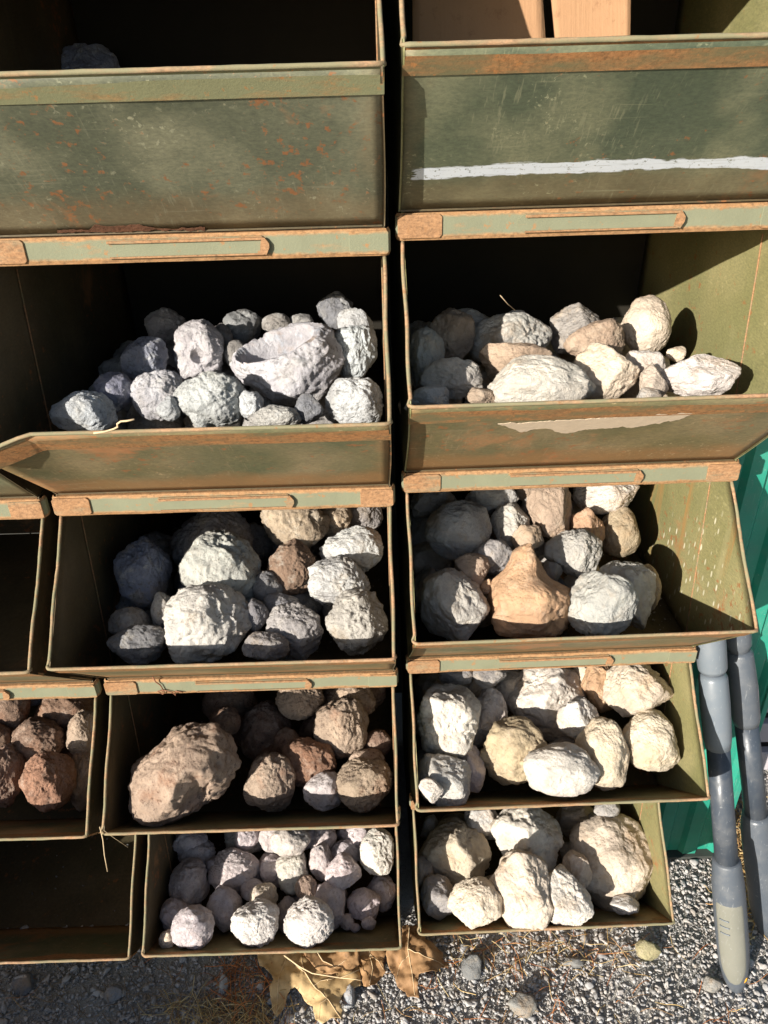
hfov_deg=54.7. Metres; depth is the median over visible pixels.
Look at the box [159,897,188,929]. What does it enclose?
pale stone
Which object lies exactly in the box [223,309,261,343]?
geode
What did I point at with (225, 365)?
geode
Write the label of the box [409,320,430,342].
limestone rock
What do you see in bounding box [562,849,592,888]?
limestone rock
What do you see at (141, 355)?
geode
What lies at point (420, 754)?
limestone rock
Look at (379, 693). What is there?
brown geode
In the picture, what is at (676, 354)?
limestone rock
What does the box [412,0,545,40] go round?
cardboard sheet
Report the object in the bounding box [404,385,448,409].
limestone rock
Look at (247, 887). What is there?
pale stone
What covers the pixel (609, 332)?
limestone rock
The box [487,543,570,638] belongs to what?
limestone rock
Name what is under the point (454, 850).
limestone rock
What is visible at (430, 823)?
limestone rock
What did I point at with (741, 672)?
pole handle
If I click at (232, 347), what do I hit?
geode
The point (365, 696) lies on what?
brown geode
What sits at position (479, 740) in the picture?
limestone rock
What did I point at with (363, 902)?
pale stone
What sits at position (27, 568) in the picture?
storage bin
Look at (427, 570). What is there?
limestone rock
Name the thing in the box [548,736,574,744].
limestone rock
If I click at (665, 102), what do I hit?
storage bin
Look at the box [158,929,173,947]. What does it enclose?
pale stone
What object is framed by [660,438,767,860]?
green panel
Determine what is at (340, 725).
brown geode
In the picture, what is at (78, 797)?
brown geode
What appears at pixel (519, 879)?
limestone rock
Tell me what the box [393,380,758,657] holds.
storage bin
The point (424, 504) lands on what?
limestone rock
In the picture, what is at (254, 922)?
pale stone
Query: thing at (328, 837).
pale stone
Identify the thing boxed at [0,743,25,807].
brown geode
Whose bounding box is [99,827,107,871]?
dry stalk
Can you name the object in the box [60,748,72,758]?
geode
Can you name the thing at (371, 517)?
geode
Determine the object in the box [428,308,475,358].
limestone rock
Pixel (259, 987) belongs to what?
pebble
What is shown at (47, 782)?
brown geode
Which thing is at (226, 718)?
brown geode
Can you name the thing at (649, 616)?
stone crumbs
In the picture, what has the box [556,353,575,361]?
limestone rock
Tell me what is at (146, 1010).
shaded debris
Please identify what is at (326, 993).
oak leaf
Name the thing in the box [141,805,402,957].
storage bin
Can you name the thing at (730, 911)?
pole handle
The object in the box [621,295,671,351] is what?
limestone rock
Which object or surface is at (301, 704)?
brown geode
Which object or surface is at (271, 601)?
geode
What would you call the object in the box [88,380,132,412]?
geode
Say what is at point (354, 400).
geode
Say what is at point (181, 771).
brown geode
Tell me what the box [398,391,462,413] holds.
limestone rock
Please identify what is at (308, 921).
pale stone
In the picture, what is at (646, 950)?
pebble
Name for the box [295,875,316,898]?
pale stone
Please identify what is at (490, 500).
limestone rock
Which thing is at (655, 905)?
storage bin
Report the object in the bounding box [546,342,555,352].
limestone rock
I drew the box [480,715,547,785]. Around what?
limestone rock
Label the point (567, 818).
limestone rock
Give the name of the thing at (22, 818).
storage bin
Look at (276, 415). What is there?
geode
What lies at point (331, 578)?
geode
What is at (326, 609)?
geode
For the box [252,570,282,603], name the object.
geode
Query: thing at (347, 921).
pale stone
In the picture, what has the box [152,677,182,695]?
twisted wire
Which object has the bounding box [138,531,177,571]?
geode
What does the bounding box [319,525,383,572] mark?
geode
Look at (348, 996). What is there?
pebble
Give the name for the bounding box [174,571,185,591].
geode
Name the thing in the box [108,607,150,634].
geode
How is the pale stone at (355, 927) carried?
in the storage bin at (163, 862)
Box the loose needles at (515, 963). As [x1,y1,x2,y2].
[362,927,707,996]
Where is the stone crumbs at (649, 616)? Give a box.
[561,548,665,636]
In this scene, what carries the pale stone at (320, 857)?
in the storage bin at (163, 862)
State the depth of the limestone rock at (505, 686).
1.34 m
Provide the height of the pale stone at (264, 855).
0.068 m
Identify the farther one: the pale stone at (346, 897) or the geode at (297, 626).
the pale stone at (346, 897)
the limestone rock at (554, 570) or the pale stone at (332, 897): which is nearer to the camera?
the limestone rock at (554, 570)
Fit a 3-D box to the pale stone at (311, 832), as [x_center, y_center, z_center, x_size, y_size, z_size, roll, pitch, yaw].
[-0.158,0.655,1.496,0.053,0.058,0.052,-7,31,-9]
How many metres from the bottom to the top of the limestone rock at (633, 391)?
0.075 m
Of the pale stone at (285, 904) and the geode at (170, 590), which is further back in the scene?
the pale stone at (285, 904)
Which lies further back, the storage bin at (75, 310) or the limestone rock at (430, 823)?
the limestone rock at (430, 823)
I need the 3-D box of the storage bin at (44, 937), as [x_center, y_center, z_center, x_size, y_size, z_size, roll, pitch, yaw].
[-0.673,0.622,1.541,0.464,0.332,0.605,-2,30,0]
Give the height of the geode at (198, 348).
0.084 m
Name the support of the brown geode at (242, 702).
in the storage bin at (145, 717)
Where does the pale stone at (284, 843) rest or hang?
on the pale stone at (291, 870)
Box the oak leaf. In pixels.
[257,953,360,1023]
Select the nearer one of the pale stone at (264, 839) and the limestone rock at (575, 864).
the limestone rock at (575, 864)
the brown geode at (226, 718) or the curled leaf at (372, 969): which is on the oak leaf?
the curled leaf at (372, 969)
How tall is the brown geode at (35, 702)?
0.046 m
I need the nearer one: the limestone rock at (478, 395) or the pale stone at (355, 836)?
the limestone rock at (478, 395)
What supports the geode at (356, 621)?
in the storage bin at (97, 533)
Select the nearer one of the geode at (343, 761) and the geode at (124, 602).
the geode at (124, 602)
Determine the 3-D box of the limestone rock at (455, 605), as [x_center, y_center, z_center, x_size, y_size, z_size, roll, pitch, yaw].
[0.104,0.136,1.091,0.102,0.110,0.104,-2,30,0]
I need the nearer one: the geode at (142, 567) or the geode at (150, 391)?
the geode at (150, 391)
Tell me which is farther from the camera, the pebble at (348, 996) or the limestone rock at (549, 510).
the pebble at (348, 996)
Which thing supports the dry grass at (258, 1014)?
on the ground at (406, 897)
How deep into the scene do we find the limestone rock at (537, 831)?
1.41 m
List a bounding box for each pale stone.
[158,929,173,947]
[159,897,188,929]
[168,857,209,904]
[170,904,214,949]
[172,833,207,853]
[177,840,215,865]
[206,855,216,872]
[206,885,242,932]
[207,846,261,894]
[224,832,262,852]
[230,898,279,947]
[234,831,259,849]
[240,878,262,900]
[249,883,277,903]
[258,831,273,852]
[259,852,273,881]
[260,853,280,887]
[270,830,310,856]
[276,851,308,895]
[278,896,295,933]
[283,895,333,948]
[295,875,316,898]
[304,830,314,850]
[308,842,332,881]
[310,829,336,848]
[315,881,345,929]
[325,852,361,889]
[330,839,359,861]
[336,829,347,839]
[340,913,353,930]
[344,828,370,845]
[344,890,347,912]
[346,887,380,920]
[350,923,360,932]
[360,827,393,875]
[361,916,375,929]
[366,874,395,911]
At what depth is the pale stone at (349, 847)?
1.46 m
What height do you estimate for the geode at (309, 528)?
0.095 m
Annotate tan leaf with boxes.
[304,952,358,973]
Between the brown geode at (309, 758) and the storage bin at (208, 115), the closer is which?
the storage bin at (208, 115)
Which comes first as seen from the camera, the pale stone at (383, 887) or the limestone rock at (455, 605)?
the limestone rock at (455, 605)
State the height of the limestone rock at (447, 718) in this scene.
0.124 m
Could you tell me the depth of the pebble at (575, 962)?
1.40 m
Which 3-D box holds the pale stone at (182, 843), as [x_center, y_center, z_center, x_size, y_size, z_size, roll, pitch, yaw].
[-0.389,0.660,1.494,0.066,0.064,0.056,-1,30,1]
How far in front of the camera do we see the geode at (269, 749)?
1.34 m
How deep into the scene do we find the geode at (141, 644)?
1.04 m
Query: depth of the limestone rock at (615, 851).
1.40 m
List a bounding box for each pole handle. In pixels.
[696,640,749,993]
[726,634,767,938]
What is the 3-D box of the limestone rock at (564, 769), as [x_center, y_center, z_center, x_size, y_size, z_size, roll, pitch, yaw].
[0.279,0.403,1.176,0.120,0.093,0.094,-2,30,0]
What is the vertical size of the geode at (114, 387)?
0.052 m
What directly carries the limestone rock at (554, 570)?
in the storage bin at (690, 550)
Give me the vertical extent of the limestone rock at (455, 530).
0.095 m
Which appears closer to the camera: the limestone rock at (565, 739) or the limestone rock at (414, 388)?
the limestone rock at (414, 388)
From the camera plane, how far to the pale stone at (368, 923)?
1.38 m
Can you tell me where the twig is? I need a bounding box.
[284,955,360,980]
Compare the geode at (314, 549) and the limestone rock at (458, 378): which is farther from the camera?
the geode at (314, 549)
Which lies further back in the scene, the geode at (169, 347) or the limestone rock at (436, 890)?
the limestone rock at (436, 890)
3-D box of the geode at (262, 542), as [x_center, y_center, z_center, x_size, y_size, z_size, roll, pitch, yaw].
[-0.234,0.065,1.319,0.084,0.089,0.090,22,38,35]
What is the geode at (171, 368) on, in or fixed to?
in the storage bin at (75, 310)
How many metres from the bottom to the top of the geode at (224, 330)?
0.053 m
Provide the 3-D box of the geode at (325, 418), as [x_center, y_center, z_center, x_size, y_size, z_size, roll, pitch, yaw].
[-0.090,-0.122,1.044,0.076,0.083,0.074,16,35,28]
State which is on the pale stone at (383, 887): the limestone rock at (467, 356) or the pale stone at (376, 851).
the pale stone at (376, 851)
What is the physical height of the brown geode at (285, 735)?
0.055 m
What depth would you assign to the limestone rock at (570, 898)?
1.30 m
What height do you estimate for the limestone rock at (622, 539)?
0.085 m
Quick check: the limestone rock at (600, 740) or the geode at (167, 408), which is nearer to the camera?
the geode at (167, 408)
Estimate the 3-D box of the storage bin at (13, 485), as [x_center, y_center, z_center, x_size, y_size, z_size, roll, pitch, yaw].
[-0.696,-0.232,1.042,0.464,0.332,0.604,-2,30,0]
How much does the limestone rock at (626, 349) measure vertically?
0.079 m
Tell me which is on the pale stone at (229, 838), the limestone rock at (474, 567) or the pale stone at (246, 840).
the pale stone at (246, 840)
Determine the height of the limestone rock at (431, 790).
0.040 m
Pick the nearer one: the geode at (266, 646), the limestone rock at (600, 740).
the geode at (266, 646)
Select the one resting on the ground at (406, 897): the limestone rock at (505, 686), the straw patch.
the straw patch
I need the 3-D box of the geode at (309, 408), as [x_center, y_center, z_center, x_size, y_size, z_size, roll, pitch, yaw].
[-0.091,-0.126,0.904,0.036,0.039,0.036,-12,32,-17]
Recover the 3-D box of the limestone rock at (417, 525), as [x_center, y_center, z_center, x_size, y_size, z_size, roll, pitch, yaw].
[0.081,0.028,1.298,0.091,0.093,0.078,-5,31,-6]
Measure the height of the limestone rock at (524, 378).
0.082 m
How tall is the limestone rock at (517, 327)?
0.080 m
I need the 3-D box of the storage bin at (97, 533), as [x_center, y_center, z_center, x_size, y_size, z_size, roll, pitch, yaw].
[-0.216,0.037,1.212,0.464,0.332,0.604,-2,30,0]
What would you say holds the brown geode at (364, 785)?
in the storage bin at (145, 717)
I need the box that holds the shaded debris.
[0,953,313,1023]
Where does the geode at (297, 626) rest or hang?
in the storage bin at (97, 533)
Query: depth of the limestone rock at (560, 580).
1.19 m
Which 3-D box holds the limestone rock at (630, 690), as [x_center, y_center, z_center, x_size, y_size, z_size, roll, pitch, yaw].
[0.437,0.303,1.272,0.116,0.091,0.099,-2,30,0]
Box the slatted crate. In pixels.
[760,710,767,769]
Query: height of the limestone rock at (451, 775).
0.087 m
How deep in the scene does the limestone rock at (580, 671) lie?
1.35 m
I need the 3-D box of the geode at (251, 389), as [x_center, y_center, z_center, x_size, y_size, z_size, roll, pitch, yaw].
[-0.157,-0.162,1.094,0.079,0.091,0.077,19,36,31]
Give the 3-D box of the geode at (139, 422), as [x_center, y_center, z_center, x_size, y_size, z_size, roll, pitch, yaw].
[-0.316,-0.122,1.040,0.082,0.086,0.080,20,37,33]
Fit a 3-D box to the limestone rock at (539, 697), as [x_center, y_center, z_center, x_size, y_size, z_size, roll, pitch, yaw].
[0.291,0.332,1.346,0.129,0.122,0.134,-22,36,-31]
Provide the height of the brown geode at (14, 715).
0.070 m
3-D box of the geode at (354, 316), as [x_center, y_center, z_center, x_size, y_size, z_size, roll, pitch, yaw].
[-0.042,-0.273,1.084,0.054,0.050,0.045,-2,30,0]
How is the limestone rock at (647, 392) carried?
in the storage bin at (700, 270)
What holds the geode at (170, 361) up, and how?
in the storage bin at (75, 310)
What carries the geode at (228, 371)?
in the storage bin at (75, 310)
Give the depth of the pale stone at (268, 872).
1.45 m
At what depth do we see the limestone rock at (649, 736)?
1.20 m
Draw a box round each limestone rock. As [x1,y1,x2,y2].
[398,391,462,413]
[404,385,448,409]
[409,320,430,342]
[410,327,444,388]
[410,367,416,390]
[410,491,456,518]
[410,512,427,546]
[412,541,454,578]
[414,565,438,612]
[414,672,442,703]
[415,708,420,736]
[416,683,480,757]
[417,749,426,769]
[417,753,470,805]
[417,816,491,886]
[417,855,433,887]
[418,778,443,802]
[420,357,482,401]
[420,568,489,640]
[420,814,438,838]
[420,874,452,919]
[424,500,491,560]
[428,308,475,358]
[438,671,472,684]
[447,876,502,929]
[454,552,489,585]
[458,308,486,326]
[458,745,485,792]
[462,353,482,366]
[462,678,482,697]
[464,489,518,515]
[464,809,497,836]
[465,387,495,402]
[469,312,552,361]
[472,539,512,576]
[472,670,506,688]
[473,730,486,747]
[477,687,507,736]
[478,575,492,627]
[479,342,551,380]
[479,366,492,388]
[480,579,490,594]
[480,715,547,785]
[485,835,495,839]
[486,355,596,402]
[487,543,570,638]
[489,849,553,929]
[490,502,529,548]
[490,808,563,873]
[493,669,519,708]
[506,668,585,727]
[508,310,525,312]
[511,524,543,548]
[516,488,531,500]
[520,497,532,524]
[523,742,599,796]
[526,487,571,537]
[534,542,550,564]
[537,716,566,741]
[542,564,566,585]
[543,561,562,580]
[544,528,602,578]
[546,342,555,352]
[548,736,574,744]
[548,864,593,926]
[549,302,599,354]
[549,500,581,538]
[555,805,593,837]
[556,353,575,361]
[556,697,599,739]
[559,842,569,860]
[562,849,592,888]
[563,318,624,356]
[563,566,599,587]
[568,570,639,635]
[569,507,604,561]
[569,813,652,911]
[571,667,586,698]
[572,485,639,514]
[573,342,641,398]
[575,716,629,790]
[580,666,611,712]
[594,804,619,817]
[600,560,655,629]
[602,506,640,557]
[602,664,673,717]
[610,894,638,914]
[613,317,622,323]
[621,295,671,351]
[621,341,630,356]
[622,380,679,397]
[622,708,680,771]
[625,350,665,380]
[636,387,661,397]
[639,363,668,396]
[644,564,661,610]
[662,354,741,395]
[664,356,670,367]
[666,346,686,361]
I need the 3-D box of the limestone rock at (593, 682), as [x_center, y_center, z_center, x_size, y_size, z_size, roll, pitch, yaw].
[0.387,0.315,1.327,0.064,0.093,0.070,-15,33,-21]
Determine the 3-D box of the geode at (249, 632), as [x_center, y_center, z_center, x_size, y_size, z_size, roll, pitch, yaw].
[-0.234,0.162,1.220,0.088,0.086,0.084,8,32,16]
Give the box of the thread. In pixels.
[93,418,134,433]
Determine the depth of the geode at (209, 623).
1.05 m
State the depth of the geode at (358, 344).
0.99 m
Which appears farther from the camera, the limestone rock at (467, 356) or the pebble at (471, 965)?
the pebble at (471, 965)
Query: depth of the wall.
1.77 m
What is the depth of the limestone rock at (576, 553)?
1.15 m
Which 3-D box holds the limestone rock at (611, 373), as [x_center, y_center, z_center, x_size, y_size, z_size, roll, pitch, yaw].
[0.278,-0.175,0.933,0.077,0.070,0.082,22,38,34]
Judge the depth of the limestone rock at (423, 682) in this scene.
1.36 m
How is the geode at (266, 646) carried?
in the storage bin at (97, 533)
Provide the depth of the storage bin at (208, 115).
0.75 m
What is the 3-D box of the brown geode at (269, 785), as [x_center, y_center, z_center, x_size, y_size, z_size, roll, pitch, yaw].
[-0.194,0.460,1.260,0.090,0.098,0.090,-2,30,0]
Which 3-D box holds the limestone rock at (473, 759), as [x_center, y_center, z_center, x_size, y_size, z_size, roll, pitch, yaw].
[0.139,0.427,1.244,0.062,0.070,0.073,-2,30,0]
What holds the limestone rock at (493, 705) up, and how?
in the storage bin at (685, 779)
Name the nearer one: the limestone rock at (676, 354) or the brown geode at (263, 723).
the limestone rock at (676, 354)
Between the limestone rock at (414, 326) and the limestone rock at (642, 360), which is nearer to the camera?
the limestone rock at (642, 360)
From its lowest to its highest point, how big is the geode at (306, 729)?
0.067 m
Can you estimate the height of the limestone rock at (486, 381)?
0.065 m
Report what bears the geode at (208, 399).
in the storage bin at (75, 310)
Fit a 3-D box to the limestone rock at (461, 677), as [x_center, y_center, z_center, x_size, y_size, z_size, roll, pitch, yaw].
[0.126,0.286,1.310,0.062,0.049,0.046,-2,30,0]
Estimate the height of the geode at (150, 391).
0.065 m
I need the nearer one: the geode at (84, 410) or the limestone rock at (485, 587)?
the geode at (84, 410)
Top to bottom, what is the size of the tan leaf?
0.025 m
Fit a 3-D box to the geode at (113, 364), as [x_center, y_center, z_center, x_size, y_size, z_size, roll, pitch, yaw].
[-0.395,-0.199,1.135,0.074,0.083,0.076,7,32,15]
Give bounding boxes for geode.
[0,699,30,730]
[0,723,11,745]
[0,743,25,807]
[11,716,65,761]
[18,751,76,811]
[30,699,41,705]
[34,698,93,731]
[49,390,118,430]
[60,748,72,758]
[61,43,119,69]
[66,709,93,753]
[70,752,90,811]
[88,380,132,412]
[93,371,131,412]
[98,354,132,380]
[106,624,167,664]
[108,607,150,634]
[113,340,133,356]
[113,536,172,609]
[113,596,154,634]
[114,408,127,429]
[120,336,168,380]
[126,406,184,428]
[128,722,241,826]
[130,369,182,420]
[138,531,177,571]
[144,307,186,344]
[150,591,169,628]
[156,395,180,420]
[162,582,251,663]
[165,343,173,353]
[166,365,185,418]
[166,575,173,596]
[167,353,176,367]
[169,511,253,565]
[172,319,223,380]
[173,371,245,426]
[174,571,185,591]
[178,529,260,601]
[183,415,242,427]
[202,691,257,717]
[209,705,240,734]
[215,323,232,361]
[221,367,247,390]
[222,361,249,390]
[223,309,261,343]
[224,340,244,366]
[229,322,344,405]
[237,700,291,760]
[239,390,263,417]
[242,396,289,425]
[242,631,289,660]
[243,752,295,812]
[245,596,265,637]
[247,405,301,425]
[247,598,268,632]
[249,387,294,407]
[250,522,273,566]
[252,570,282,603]
[255,744,273,757]
[260,509,329,547]
[262,313,290,331]
[264,593,299,613]
[266,601,323,660]
[267,538,315,594]
[273,541,320,556]
[273,727,298,753]
[275,689,323,720]
[281,737,336,786]
[290,313,313,322]
[291,591,322,615]
[294,393,323,423]
[298,714,315,739]
[300,397,338,423]
[303,771,341,811]
[307,555,370,604]
[313,697,368,758]
[316,291,352,328]
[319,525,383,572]
[321,507,352,537]
[322,604,332,617]
[322,687,375,714]
[323,373,341,396]
[325,377,383,422]
[325,589,387,655]
[335,324,377,377]
[336,757,393,812]
[337,307,373,328]
[339,748,364,769]
[348,748,384,760]
[350,507,382,529]
[364,729,391,756]
[369,687,385,707]
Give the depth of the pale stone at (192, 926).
1.31 m
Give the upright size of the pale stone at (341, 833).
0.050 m
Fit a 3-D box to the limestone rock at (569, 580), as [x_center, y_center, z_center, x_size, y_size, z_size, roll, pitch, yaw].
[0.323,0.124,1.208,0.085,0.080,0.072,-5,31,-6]
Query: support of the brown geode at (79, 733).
on the geode at (65, 751)
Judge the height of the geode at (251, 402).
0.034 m
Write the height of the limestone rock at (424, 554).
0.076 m
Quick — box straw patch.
[704,793,767,944]
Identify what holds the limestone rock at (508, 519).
in the storage bin at (690, 550)
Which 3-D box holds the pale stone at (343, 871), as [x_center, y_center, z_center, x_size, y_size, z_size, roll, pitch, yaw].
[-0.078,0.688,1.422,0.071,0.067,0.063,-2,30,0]
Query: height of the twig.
0.005 m
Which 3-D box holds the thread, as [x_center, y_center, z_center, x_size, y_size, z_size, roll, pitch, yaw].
[-0.286,-0.091,0.787,0.046,0.016,0.002,-2,30,0]
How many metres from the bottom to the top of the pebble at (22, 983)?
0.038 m
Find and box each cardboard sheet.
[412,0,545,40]
[551,0,630,37]
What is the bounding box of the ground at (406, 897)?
[0,693,767,1023]
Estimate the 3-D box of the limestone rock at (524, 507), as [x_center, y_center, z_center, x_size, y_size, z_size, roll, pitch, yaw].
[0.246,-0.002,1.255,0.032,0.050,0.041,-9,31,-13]
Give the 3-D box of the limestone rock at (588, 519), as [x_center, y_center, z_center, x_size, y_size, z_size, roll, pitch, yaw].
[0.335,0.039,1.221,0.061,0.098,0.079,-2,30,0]
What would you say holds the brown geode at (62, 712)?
in the storage bin at (22, 818)
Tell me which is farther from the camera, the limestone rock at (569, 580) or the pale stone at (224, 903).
the pale stone at (224, 903)
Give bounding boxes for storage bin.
[0,0,386,236]
[0,225,392,494]
[0,469,43,497]
[0,488,92,683]
[0,677,109,840]
[0,832,147,964]
[46,483,396,678]
[101,667,399,835]
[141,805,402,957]
[382,0,767,211]
[388,179,767,471]
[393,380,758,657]
[398,543,710,811]
[401,662,674,935]
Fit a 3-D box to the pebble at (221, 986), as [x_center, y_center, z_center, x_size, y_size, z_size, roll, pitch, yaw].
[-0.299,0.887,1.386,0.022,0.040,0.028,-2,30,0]
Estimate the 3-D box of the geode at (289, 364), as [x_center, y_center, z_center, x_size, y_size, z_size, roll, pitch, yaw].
[-0.125,-0.195,1.002,0.142,0.109,0.137,-19,35,-28]
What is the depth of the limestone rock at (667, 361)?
1.07 m
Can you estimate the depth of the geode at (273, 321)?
1.08 m
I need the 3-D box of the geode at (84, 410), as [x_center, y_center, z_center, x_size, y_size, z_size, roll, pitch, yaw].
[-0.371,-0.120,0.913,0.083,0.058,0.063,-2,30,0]
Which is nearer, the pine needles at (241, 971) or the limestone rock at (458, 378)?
the limestone rock at (458, 378)
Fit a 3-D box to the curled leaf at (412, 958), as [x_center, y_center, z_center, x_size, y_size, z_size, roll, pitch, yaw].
[0.063,0.844,1.404,0.121,0.038,0.143,-2,30,0]
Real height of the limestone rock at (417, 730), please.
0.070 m
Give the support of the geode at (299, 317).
in the storage bin at (75, 310)
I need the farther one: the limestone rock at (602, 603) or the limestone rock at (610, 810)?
the limestone rock at (610, 810)
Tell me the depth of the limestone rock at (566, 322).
1.03 m
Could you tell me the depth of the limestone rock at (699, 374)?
0.90 m
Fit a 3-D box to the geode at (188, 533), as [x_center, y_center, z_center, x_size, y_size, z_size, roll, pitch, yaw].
[-0.297,0.055,1.272,0.151,0.126,0.132,-2,30,0]
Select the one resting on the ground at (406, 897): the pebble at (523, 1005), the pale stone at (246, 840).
the pebble at (523, 1005)
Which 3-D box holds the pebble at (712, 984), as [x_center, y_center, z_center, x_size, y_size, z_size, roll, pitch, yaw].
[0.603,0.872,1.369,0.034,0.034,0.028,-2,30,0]
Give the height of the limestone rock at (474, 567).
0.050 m
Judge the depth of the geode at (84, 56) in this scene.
1.06 m
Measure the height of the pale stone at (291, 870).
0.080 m
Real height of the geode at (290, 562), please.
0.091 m
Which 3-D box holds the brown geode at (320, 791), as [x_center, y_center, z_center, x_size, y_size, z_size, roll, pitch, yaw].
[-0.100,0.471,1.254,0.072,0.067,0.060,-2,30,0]
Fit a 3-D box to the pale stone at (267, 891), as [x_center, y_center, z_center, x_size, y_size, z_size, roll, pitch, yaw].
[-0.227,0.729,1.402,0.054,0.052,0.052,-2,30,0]
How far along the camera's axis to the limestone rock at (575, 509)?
1.29 m
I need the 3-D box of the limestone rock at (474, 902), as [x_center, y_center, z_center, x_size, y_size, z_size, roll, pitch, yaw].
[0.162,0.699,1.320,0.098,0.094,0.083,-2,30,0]
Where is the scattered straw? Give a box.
[12,936,767,1023]
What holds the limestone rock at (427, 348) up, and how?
on the limestone rock at (450, 402)
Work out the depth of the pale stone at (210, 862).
1.47 m
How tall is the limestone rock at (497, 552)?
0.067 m
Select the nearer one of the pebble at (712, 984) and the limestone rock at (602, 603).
the limestone rock at (602, 603)
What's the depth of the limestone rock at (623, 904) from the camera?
1.35 m
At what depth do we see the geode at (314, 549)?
1.31 m
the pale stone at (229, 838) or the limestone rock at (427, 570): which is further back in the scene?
the pale stone at (229, 838)
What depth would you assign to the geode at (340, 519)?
1.26 m
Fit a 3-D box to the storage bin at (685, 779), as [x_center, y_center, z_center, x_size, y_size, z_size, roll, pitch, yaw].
[0.266,0.287,1.387,0.464,0.332,0.604,-2,30,-1]
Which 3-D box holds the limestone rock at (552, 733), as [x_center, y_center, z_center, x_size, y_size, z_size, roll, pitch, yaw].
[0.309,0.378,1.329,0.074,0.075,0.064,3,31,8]
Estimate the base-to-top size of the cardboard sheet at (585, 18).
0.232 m
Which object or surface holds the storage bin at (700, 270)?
on the storage bin at (690, 550)
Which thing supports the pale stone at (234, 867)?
in the storage bin at (163, 862)
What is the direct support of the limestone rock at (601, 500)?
on the limestone rock at (575, 509)
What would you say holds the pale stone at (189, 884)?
on the pale stone
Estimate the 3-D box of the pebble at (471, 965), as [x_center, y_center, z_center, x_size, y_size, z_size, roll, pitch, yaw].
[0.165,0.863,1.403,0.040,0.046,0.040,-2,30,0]
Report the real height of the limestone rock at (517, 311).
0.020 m
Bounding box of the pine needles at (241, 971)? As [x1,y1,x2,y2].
[201,955,271,1023]
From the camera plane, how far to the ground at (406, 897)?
1.40 m
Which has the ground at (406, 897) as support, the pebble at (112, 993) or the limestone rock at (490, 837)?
the pebble at (112, 993)
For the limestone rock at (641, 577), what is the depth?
1.10 m
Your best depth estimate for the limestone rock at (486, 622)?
1.18 m
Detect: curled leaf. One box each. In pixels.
[358,951,385,986]
[386,925,449,997]
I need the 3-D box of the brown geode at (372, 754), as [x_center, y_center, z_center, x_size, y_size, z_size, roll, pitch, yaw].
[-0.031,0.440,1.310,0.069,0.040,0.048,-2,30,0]
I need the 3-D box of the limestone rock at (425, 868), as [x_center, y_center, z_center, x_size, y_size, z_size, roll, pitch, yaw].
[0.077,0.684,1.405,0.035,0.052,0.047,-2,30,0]
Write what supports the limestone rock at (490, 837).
in the storage bin at (655, 905)
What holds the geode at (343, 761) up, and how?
in the storage bin at (145, 717)
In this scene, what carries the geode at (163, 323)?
on the geode at (170, 361)
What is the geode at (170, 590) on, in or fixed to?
in the storage bin at (97, 533)
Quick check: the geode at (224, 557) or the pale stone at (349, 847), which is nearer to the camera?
the geode at (224, 557)
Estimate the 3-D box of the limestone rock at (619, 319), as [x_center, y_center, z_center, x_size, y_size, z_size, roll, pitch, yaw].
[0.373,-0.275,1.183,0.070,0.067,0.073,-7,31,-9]
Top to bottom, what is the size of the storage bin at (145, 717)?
0.332 m
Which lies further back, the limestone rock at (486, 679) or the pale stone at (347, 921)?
the pale stone at (347, 921)
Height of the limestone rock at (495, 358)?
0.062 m
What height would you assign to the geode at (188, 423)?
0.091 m
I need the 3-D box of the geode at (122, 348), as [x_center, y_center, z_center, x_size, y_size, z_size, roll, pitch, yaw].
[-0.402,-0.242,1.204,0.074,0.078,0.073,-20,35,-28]
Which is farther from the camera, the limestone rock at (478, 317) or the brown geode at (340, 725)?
the brown geode at (340, 725)
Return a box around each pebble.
[10,972,33,995]
[104,984,122,1002]
[218,974,229,996]
[255,979,263,990]
[342,984,354,1008]
[461,954,481,980]
[508,992,536,1018]
[563,956,583,967]
[635,939,660,960]
[703,976,721,992]
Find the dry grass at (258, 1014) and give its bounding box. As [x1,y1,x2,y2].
[137,967,298,1023]
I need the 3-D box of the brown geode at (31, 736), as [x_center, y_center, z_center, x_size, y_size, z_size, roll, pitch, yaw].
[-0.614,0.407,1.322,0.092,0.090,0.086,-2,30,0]
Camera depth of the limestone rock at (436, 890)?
1.35 m
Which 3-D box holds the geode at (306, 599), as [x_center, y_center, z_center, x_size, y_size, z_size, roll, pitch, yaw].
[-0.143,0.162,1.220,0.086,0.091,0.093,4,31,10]
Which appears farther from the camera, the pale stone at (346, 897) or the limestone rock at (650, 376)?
the pale stone at (346, 897)
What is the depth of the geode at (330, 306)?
1.10 m
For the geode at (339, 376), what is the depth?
1.05 m
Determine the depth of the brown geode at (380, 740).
1.33 m
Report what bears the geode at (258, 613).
on the geode at (209, 623)
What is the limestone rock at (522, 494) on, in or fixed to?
on the limestone rock at (524, 507)
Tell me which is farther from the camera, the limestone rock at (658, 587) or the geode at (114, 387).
the limestone rock at (658, 587)
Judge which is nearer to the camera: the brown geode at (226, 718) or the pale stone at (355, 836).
the brown geode at (226, 718)
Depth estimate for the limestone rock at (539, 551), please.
1.24 m

